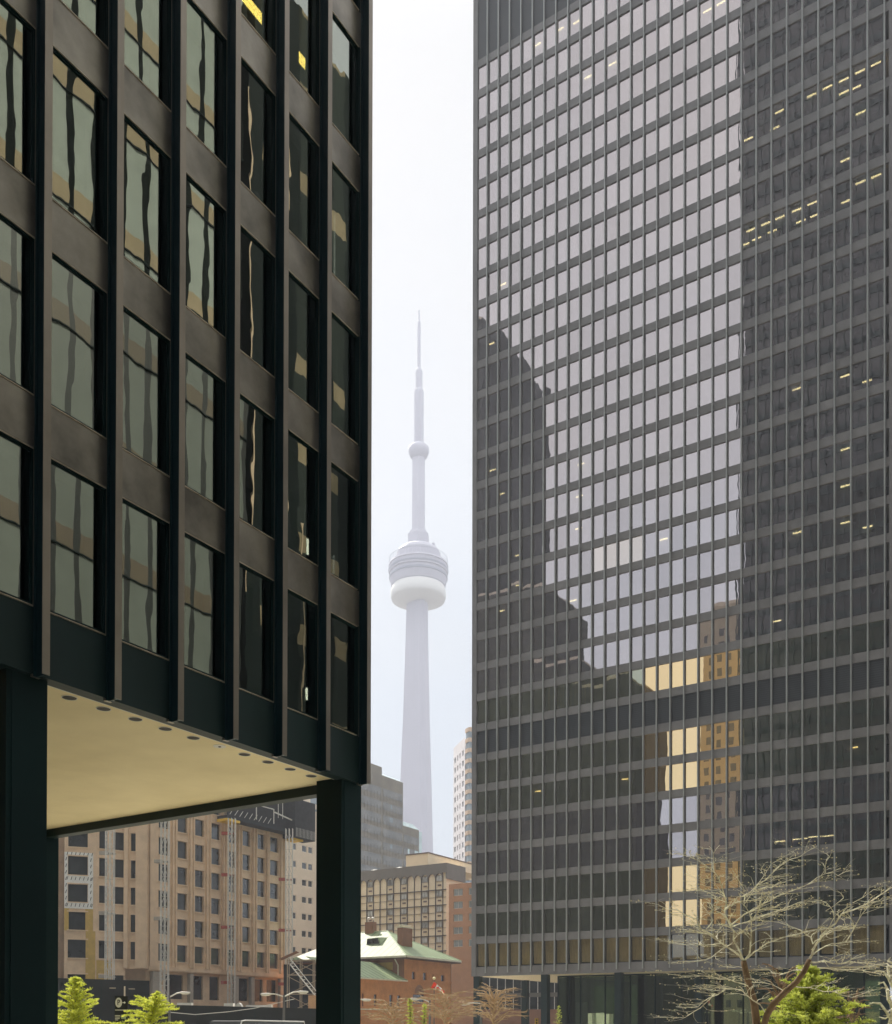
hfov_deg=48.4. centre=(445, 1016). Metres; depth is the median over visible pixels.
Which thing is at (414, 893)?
hotel
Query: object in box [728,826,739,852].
window
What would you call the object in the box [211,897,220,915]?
window
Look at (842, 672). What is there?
window
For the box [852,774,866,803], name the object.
window
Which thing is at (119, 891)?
window
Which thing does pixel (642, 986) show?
lobby window
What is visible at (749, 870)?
window
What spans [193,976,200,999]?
window
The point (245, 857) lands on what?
window
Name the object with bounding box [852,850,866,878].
window
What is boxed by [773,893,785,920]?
window
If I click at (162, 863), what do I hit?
window
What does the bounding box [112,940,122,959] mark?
window
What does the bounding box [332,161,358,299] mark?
window
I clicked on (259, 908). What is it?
window
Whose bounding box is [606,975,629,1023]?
lobby window
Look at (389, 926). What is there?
window
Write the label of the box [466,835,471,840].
bay window
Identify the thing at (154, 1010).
larch tree
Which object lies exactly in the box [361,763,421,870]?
office building
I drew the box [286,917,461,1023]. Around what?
brick house
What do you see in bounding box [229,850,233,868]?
window
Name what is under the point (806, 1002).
evergreen tree
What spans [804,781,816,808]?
window
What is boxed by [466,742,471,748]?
bay window
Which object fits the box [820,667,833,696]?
window
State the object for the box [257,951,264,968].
window
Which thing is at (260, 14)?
window
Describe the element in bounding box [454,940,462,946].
window
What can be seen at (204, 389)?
window
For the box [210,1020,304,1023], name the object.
van
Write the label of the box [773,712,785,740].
window
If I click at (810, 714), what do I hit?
window
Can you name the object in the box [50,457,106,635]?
window
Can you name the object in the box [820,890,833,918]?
window
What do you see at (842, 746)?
window
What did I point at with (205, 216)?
window
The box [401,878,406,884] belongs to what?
window
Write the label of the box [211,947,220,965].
window
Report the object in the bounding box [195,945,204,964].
window
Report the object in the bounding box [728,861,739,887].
window
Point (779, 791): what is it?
window
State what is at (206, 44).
window
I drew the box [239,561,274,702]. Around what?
window
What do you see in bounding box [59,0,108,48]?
window
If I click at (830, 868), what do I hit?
window
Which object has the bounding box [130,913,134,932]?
window
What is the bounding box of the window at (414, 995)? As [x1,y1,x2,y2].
[413,994,423,1003]
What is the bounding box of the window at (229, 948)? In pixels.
[229,948,233,966]
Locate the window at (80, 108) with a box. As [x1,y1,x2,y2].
[52,45,107,243]
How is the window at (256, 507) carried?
in the office tower at (184, 408)
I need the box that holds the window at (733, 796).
[728,790,739,817]
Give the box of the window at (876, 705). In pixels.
[869,696,883,726]
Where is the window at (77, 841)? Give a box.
[67,834,88,847]
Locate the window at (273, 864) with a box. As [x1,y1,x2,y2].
[270,858,278,876]
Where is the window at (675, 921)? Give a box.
[671,900,682,925]
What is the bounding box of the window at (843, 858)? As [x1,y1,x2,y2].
[836,851,849,879]
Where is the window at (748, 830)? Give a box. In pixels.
[743,824,754,851]
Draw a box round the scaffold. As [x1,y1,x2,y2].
[279,951,315,1008]
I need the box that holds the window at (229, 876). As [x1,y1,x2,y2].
[229,876,233,893]
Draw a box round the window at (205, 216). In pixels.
[186,172,226,338]
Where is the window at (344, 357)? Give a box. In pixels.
[331,311,357,444]
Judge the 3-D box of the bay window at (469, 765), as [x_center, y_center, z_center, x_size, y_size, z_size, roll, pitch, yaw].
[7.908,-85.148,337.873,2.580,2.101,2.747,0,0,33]
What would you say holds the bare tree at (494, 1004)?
on the plaza
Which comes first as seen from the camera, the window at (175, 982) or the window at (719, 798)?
the window at (719, 798)
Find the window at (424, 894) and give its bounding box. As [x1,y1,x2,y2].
[422,892,427,897]
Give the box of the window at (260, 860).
[257,856,265,874]
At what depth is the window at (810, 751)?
98.93 m
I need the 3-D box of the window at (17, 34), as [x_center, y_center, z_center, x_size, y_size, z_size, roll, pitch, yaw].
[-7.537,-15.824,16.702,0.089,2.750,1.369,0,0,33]
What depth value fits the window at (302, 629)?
23.25 m
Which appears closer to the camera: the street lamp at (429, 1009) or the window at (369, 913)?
the street lamp at (429, 1009)
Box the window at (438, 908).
[436,906,441,911]
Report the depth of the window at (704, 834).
104.62 m
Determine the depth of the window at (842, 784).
97.26 m
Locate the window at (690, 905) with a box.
[685,899,696,925]
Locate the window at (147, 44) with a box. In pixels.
[124,0,171,111]
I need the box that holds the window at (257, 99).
[241,55,275,216]
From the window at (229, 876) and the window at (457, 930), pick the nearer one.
the window at (229, 876)
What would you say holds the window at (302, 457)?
in the office tower at (184, 408)
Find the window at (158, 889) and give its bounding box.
[158,889,168,908]
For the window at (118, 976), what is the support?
in the office block at (197, 942)
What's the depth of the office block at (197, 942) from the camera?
139.55 m
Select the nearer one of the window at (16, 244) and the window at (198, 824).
the window at (16, 244)
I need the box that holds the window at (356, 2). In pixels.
[351,0,358,10]
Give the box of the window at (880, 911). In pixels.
[869,887,883,915]
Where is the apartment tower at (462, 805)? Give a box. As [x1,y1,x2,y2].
[453,727,471,882]
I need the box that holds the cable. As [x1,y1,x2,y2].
[171,999,292,1014]
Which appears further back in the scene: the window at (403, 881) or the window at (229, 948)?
the window at (403, 881)
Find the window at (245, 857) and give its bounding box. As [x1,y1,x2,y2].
[243,853,250,871]
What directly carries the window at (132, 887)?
in the office block at (197, 942)
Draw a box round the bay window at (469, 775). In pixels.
[466,773,471,779]
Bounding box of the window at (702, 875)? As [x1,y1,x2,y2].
[699,863,710,889]
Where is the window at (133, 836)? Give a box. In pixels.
[130,832,135,851]
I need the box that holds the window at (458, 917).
[454,914,462,920]
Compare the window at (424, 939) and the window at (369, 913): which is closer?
the window at (424, 939)
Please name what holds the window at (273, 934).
in the office block at (197, 942)
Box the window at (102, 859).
[98,856,108,877]
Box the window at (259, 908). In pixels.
[257,903,265,920]
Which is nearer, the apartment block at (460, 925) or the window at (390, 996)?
the window at (390, 996)
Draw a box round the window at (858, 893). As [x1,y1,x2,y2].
[853,888,866,916]
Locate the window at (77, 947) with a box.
[67,938,87,958]
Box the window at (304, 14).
[289,0,319,107]
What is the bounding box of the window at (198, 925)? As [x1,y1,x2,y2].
[195,920,204,938]
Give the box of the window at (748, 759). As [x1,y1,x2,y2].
[743,753,754,780]
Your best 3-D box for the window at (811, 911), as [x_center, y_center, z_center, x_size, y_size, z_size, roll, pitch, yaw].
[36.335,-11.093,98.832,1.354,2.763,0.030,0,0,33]
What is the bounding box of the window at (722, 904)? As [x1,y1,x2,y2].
[713,897,725,923]
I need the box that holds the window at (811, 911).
[804,891,816,918]
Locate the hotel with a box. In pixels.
[361,852,471,954]
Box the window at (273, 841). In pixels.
[270,835,278,853]
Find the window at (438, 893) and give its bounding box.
[436,890,441,896]
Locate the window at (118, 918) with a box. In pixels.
[115,913,122,932]
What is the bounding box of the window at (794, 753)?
[788,746,800,774]
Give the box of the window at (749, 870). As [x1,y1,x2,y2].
[743,860,754,886]
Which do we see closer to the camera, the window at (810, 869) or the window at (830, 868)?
the window at (830, 868)
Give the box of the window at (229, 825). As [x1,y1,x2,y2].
[229,825,234,844]
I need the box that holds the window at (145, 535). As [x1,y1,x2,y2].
[122,497,169,660]
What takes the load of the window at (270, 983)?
in the office block at (197, 942)
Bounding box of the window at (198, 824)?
[195,818,204,837]
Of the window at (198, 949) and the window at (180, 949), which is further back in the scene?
the window at (198, 949)
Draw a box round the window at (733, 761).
[728,755,739,782]
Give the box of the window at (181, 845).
[177,839,187,859]
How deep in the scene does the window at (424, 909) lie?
207.91 m
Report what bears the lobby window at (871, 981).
in the office tower at (681, 424)
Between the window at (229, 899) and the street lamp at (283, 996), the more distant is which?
the window at (229, 899)
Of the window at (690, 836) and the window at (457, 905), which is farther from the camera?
the window at (457, 905)
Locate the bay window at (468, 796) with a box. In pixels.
[466,793,471,799]
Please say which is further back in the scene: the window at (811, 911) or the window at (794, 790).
the window at (794, 790)
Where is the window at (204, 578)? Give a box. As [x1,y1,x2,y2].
[184,531,224,682]
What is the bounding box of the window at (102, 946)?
[98,939,107,959]
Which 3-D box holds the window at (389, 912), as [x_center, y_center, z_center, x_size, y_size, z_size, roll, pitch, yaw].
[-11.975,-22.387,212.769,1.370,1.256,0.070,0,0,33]
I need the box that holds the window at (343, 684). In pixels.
[330,612,357,735]
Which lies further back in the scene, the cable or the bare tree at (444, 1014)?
the cable
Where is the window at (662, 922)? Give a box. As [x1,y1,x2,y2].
[658,901,668,926]
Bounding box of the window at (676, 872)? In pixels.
[671,866,682,891]
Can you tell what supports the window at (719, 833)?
in the office tower at (681, 424)
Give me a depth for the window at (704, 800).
104.65 m
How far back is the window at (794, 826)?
99.71 m
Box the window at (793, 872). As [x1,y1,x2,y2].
[788,856,800,883]
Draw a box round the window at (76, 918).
[67,910,87,930]
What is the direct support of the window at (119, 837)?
in the office block at (197, 942)
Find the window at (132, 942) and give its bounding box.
[129,941,134,959]
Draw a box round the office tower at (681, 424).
[471,0,891,1023]
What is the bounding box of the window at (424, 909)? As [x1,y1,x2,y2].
[422,907,427,912]
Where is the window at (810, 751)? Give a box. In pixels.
[804,744,816,772]
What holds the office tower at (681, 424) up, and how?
on the plaza
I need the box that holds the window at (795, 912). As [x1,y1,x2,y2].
[788,892,800,919]
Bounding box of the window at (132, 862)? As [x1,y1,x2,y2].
[130,859,134,878]
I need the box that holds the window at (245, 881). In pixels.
[242,877,250,895]
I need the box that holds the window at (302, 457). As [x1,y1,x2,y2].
[288,429,318,566]
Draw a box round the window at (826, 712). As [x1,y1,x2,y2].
[820,704,833,733]
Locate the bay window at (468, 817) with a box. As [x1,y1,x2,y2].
[466,814,471,820]
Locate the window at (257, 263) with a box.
[240,224,274,377]
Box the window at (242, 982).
[239,978,246,1000]
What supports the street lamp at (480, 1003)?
on the plaza
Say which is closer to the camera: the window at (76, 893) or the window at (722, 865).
the window at (722, 865)
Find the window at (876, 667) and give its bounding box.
[869,658,883,688]
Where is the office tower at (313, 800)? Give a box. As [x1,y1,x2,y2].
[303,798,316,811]
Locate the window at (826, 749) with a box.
[820,741,833,770]
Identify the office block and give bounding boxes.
[58,812,284,1007]
[286,812,315,962]
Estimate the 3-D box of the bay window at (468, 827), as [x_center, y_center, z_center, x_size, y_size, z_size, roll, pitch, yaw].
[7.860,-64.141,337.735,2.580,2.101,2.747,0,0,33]
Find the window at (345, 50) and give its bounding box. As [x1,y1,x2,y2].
[332,11,358,154]
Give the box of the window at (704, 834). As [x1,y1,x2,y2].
[699,829,710,855]
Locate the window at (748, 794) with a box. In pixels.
[743,788,754,815]
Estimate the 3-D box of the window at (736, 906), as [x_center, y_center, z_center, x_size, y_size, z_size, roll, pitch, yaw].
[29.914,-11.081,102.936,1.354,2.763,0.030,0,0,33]
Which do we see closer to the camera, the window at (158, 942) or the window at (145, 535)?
the window at (145, 535)
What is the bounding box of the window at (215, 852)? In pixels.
[211,846,220,866]
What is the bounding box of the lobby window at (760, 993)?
[744,972,769,1023]
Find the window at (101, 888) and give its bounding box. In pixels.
[98,884,108,903]
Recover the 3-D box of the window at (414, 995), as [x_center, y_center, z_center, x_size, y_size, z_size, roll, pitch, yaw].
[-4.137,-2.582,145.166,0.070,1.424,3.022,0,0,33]
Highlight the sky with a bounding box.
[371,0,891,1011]
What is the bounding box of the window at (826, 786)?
[820,779,833,807]
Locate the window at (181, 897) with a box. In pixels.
[177,892,187,911]
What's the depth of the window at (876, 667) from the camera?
95.68 m
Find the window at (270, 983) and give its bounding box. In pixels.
[267,980,274,1001]
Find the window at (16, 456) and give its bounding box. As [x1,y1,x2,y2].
[0,429,33,605]
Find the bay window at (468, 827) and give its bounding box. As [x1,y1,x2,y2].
[466,824,471,830]
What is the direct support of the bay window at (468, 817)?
in the apartment tower at (462, 805)
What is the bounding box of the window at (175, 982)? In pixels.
[165,974,181,998]
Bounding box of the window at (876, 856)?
[869,849,883,877]
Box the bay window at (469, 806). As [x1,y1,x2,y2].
[466,804,471,809]
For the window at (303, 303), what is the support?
in the office tower at (184, 408)
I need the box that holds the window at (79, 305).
[51,251,107,439]
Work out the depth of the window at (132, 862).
133.39 m
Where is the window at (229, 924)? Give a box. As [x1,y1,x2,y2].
[229,924,233,941]
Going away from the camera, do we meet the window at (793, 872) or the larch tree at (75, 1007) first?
the larch tree at (75, 1007)
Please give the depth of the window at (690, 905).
105.44 m
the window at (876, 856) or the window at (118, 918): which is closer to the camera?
the window at (876, 856)
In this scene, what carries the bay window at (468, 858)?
in the apartment tower at (462, 805)
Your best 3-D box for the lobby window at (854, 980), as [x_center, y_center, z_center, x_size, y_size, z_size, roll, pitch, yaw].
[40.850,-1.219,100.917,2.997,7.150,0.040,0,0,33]
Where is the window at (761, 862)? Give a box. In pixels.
[758,858,769,885]
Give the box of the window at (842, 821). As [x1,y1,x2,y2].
[836,814,849,842]
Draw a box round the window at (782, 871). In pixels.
[773,857,785,884]
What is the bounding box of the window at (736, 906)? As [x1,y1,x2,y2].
[728,896,739,922]
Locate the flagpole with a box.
[433,977,435,1023]
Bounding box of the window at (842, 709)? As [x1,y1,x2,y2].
[836,702,849,730]
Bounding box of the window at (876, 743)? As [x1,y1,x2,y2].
[869,734,883,763]
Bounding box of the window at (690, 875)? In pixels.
[685,865,696,890]
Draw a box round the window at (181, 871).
[177,865,187,885]
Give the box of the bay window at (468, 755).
[466,752,471,758]
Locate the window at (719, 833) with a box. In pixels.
[714,827,725,853]
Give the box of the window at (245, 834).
[243,829,250,847]
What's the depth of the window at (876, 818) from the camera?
95.59 m
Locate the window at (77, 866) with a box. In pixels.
[67,854,87,875]
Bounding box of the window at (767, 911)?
[758,894,769,921]
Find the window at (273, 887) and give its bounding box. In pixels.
[270,882,278,900]
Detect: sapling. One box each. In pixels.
[404,998,417,1023]
[420,1003,427,1023]
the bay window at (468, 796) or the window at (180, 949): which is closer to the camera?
the window at (180, 949)
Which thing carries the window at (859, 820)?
in the office tower at (681, 424)
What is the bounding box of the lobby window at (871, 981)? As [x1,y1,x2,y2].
[865,969,879,1023]
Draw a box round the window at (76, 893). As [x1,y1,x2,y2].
[67,882,87,902]
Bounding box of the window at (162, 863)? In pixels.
[158,863,167,882]
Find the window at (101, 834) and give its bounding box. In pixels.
[99,831,108,849]
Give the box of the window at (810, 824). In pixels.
[804,817,816,845]
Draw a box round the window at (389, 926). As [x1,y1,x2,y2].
[387,924,392,929]
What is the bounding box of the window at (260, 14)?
[241,0,275,55]
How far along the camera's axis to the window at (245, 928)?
149.86 m
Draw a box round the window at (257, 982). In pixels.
[255,979,260,1001]
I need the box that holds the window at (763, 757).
[758,751,769,778]
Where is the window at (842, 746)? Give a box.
[836,739,849,768]
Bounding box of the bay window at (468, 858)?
[466,855,471,861]
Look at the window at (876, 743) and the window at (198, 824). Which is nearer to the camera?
the window at (876, 743)
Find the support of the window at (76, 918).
in the office block at (197, 942)
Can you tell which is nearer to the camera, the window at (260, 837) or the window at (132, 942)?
the window at (132, 942)
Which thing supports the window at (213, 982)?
in the office block at (197, 942)
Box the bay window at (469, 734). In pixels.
[466,731,471,738]
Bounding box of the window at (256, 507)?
[239,392,274,539]
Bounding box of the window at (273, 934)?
[270,929,277,945]
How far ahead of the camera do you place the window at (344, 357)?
24.60 m
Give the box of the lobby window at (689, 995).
[683,973,705,1023]
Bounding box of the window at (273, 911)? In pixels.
[270,905,278,922]
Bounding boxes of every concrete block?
[177,1003,192,1004]
[224,1003,234,1005]
[246,1005,272,1006]
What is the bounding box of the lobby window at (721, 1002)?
[708,973,741,1023]
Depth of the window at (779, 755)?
100.56 m
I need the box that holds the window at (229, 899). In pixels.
[229,899,233,916]
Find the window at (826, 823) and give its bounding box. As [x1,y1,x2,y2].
[820,816,833,844]
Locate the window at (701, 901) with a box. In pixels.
[699,898,710,924]
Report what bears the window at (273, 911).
in the office block at (197, 942)
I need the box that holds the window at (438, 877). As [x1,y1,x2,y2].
[436,875,441,881]
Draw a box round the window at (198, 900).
[195,894,204,913]
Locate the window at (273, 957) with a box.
[270,952,278,969]
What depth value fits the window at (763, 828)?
101.35 m
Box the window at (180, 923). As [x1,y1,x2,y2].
[177,918,187,937]
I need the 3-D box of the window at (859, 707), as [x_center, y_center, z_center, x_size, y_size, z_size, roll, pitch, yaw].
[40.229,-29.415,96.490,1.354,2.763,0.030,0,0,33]
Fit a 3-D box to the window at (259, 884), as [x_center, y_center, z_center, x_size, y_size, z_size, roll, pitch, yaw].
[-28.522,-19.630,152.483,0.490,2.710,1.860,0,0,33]
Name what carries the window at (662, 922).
in the office tower at (681, 424)
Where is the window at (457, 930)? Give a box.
[454,927,462,933]
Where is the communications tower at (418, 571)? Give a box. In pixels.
[388,310,447,852]
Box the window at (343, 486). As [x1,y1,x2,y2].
[331,461,357,589]
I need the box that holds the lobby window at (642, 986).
[631,975,654,1023]
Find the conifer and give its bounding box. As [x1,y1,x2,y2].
[555,1006,561,1023]
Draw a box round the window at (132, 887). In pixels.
[130,886,134,905]
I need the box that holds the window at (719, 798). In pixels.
[714,792,725,818]
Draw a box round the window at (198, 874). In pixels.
[195,868,204,888]
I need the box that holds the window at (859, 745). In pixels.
[852,737,866,766]
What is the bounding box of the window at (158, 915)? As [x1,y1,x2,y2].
[158,915,169,935]
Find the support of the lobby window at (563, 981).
in the office tower at (681, 424)
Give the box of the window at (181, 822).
[177,818,187,834]
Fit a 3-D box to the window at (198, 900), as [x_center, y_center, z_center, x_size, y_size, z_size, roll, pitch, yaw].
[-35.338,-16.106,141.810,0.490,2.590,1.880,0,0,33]
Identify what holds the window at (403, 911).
in the hotel
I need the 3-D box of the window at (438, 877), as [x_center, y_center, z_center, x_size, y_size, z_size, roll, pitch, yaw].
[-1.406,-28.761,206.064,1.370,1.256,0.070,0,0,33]
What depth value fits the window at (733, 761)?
103.05 m
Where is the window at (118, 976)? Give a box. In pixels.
[113,974,124,979]
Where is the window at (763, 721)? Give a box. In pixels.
[758,715,769,742]
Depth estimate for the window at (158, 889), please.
136.49 m
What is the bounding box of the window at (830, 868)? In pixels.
[820,853,833,881]
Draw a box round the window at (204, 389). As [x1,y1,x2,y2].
[185,351,225,510]
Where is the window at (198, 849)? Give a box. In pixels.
[195,843,204,863]
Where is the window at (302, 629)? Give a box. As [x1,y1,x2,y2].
[287,588,317,719]
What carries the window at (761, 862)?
in the office tower at (681, 424)
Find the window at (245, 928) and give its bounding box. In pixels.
[242,925,250,943]
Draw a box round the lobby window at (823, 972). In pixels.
[817,970,830,1007]
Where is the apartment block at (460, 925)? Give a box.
[449,883,472,1023]
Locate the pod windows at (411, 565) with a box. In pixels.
[388,557,447,580]
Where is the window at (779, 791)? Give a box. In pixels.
[773,784,785,812]
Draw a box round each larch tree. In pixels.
[58,976,113,1023]
[111,990,184,1023]
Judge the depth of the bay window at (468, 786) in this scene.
336.57 m
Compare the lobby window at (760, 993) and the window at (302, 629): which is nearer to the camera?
the window at (302, 629)
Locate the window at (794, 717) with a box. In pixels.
[788,710,800,738]
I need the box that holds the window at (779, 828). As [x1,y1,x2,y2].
[773,821,785,848]
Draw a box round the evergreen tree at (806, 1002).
[759,963,875,1023]
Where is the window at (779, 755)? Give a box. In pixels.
[773,748,785,776]
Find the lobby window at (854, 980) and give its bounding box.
[832,969,862,1023]
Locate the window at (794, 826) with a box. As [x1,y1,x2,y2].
[788,819,800,847]
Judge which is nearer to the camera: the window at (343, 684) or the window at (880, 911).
the window at (343, 684)
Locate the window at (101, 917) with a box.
[98,912,104,931]
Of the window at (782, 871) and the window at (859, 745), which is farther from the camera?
the window at (782, 871)
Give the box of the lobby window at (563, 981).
[559,977,568,1023]
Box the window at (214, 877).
[211,871,220,891]
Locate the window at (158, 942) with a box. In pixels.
[158,942,169,961]
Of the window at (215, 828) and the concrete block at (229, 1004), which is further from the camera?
the window at (215, 828)
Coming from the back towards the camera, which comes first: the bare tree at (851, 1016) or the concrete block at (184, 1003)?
the concrete block at (184, 1003)
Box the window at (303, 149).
[289,111,319,260]
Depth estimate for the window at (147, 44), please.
19.47 m
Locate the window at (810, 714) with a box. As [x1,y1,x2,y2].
[804,707,816,735]
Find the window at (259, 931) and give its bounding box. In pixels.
[257,927,265,944]
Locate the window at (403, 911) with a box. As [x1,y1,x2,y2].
[401,908,406,914]
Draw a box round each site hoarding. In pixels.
[58,978,149,1023]
[139,1004,315,1023]
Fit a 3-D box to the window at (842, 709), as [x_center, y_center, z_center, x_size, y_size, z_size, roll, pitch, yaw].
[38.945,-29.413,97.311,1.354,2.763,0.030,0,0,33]
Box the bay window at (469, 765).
[466,762,471,768]
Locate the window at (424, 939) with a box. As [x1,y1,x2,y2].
[422,937,427,942]
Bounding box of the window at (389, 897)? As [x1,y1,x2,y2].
[387,894,392,900]
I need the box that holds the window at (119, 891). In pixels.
[115,885,123,905]
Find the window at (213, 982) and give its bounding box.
[209,977,217,999]
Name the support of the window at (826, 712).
in the office tower at (681, 424)
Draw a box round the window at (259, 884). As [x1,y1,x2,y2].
[257,879,265,897]
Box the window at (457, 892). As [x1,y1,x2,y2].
[454,888,462,895]
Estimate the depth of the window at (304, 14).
23.38 m
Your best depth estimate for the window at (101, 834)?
131.42 m
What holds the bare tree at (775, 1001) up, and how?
on the plaza
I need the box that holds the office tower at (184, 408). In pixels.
[0,0,372,1023]
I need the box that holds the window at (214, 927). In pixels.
[211,922,220,940]
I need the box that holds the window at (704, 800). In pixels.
[699,794,710,820]
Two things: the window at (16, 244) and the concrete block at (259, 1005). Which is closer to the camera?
the window at (16, 244)
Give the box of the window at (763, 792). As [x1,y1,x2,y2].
[758,786,769,814]
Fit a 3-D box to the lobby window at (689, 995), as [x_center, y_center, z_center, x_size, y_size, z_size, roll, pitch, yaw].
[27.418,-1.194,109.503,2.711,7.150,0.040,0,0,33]
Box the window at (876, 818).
[869,810,883,839]
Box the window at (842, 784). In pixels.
[836,777,849,805]
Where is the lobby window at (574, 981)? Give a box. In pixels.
[570,977,579,1023]
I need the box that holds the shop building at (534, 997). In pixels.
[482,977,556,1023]
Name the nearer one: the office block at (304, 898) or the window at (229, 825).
the window at (229, 825)
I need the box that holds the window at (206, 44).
[186,0,226,167]
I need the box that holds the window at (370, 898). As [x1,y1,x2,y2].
[367,896,372,901]
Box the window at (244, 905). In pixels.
[242,901,250,919]
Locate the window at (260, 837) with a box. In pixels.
[258,832,265,850]
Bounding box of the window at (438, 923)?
[436,921,441,926]
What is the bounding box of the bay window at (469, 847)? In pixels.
[466,845,471,851]
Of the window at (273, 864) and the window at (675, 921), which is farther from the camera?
the window at (273, 864)
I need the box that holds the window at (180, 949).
[177,944,187,963]
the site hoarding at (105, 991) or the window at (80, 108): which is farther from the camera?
the site hoarding at (105, 991)
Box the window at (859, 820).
[852,812,866,841]
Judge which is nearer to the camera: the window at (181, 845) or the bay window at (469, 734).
the window at (181, 845)
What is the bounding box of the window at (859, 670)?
[852,661,866,691]
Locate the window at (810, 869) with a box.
[804,854,816,882]
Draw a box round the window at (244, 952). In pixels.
[242,950,250,967]
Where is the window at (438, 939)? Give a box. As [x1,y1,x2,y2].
[436,936,441,942]
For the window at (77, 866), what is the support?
in the office block at (197, 942)
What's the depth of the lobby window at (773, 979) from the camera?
104.67 m
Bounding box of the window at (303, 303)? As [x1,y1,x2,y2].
[288,270,318,412]
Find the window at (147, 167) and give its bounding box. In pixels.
[124,113,170,294]
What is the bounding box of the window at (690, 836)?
[685,830,696,856]
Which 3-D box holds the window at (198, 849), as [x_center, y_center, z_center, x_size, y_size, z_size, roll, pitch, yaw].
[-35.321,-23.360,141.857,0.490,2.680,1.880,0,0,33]
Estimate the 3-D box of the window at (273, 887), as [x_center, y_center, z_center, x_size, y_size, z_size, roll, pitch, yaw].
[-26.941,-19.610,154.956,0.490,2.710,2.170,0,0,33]
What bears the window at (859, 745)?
in the office tower at (681, 424)
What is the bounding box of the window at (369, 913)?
[367,911,372,916]
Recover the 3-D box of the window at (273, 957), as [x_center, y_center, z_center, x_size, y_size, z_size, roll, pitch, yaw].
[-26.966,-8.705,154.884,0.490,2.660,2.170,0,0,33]
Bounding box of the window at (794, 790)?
[788,783,800,810]
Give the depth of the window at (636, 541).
110.07 m
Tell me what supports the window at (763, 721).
in the office tower at (681, 424)
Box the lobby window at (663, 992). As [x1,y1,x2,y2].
[656,974,680,1023]
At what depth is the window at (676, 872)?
106.26 m
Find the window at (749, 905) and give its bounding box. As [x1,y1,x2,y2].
[743,895,754,921]
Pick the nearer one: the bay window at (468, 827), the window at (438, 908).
the window at (438, 908)
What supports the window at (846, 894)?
in the office tower at (681, 424)
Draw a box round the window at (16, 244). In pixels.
[0,212,34,395]
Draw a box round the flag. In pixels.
[431,982,443,992]
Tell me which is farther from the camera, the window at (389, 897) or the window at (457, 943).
the window at (389, 897)
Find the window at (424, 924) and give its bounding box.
[422,922,427,927]
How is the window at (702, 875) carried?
in the office tower at (681, 424)
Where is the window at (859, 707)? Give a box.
[852,699,866,728]
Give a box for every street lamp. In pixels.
[168,992,189,1023]
[260,991,307,1020]
[411,998,430,1023]
[467,1002,481,1023]
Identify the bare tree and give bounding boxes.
[361,997,426,1023]
[406,987,482,1023]
[459,982,527,1023]
[628,841,891,1023]
[756,963,802,1017]
[836,987,874,1023]
[869,957,891,1023]
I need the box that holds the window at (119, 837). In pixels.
[115,831,123,851]
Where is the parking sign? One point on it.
(121, 1003)
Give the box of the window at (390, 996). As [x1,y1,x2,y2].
[389,995,391,1006]
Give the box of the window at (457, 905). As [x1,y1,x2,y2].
[454,901,462,908]
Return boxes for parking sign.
[115,996,127,1023]
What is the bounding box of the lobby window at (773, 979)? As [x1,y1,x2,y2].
[772,971,797,1018]
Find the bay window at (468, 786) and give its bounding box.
[466,783,471,789]
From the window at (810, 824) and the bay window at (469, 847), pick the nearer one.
the window at (810, 824)
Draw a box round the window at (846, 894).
[836,889,849,917]
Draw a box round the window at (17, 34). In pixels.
[0,0,35,185]
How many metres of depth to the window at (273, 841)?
155.30 m
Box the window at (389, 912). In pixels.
[387,909,392,914]
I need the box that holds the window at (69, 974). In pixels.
[67,973,87,978]
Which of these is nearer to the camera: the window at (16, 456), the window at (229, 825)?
the window at (16, 456)
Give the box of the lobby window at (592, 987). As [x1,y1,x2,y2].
[581,976,604,1023]
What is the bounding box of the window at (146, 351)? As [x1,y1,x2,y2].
[123,304,170,476]
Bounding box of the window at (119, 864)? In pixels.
[115,858,123,878]
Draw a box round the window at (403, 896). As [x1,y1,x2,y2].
[401,893,406,899]
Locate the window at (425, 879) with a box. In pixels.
[422,876,427,882]
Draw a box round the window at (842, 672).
[836,664,849,693]
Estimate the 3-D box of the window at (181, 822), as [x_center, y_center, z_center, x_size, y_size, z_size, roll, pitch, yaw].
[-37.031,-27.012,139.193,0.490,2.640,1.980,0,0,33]
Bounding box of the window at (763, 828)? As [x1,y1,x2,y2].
[758,822,769,849]
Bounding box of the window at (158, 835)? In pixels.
[158,835,167,856]
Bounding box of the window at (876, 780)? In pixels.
[869,772,883,801]
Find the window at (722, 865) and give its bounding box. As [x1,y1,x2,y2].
[713,862,725,888]
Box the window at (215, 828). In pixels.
[212,822,220,841]
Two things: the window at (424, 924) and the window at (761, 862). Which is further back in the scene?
the window at (424, 924)
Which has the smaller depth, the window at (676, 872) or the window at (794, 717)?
the window at (794, 717)
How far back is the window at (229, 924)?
147.40 m

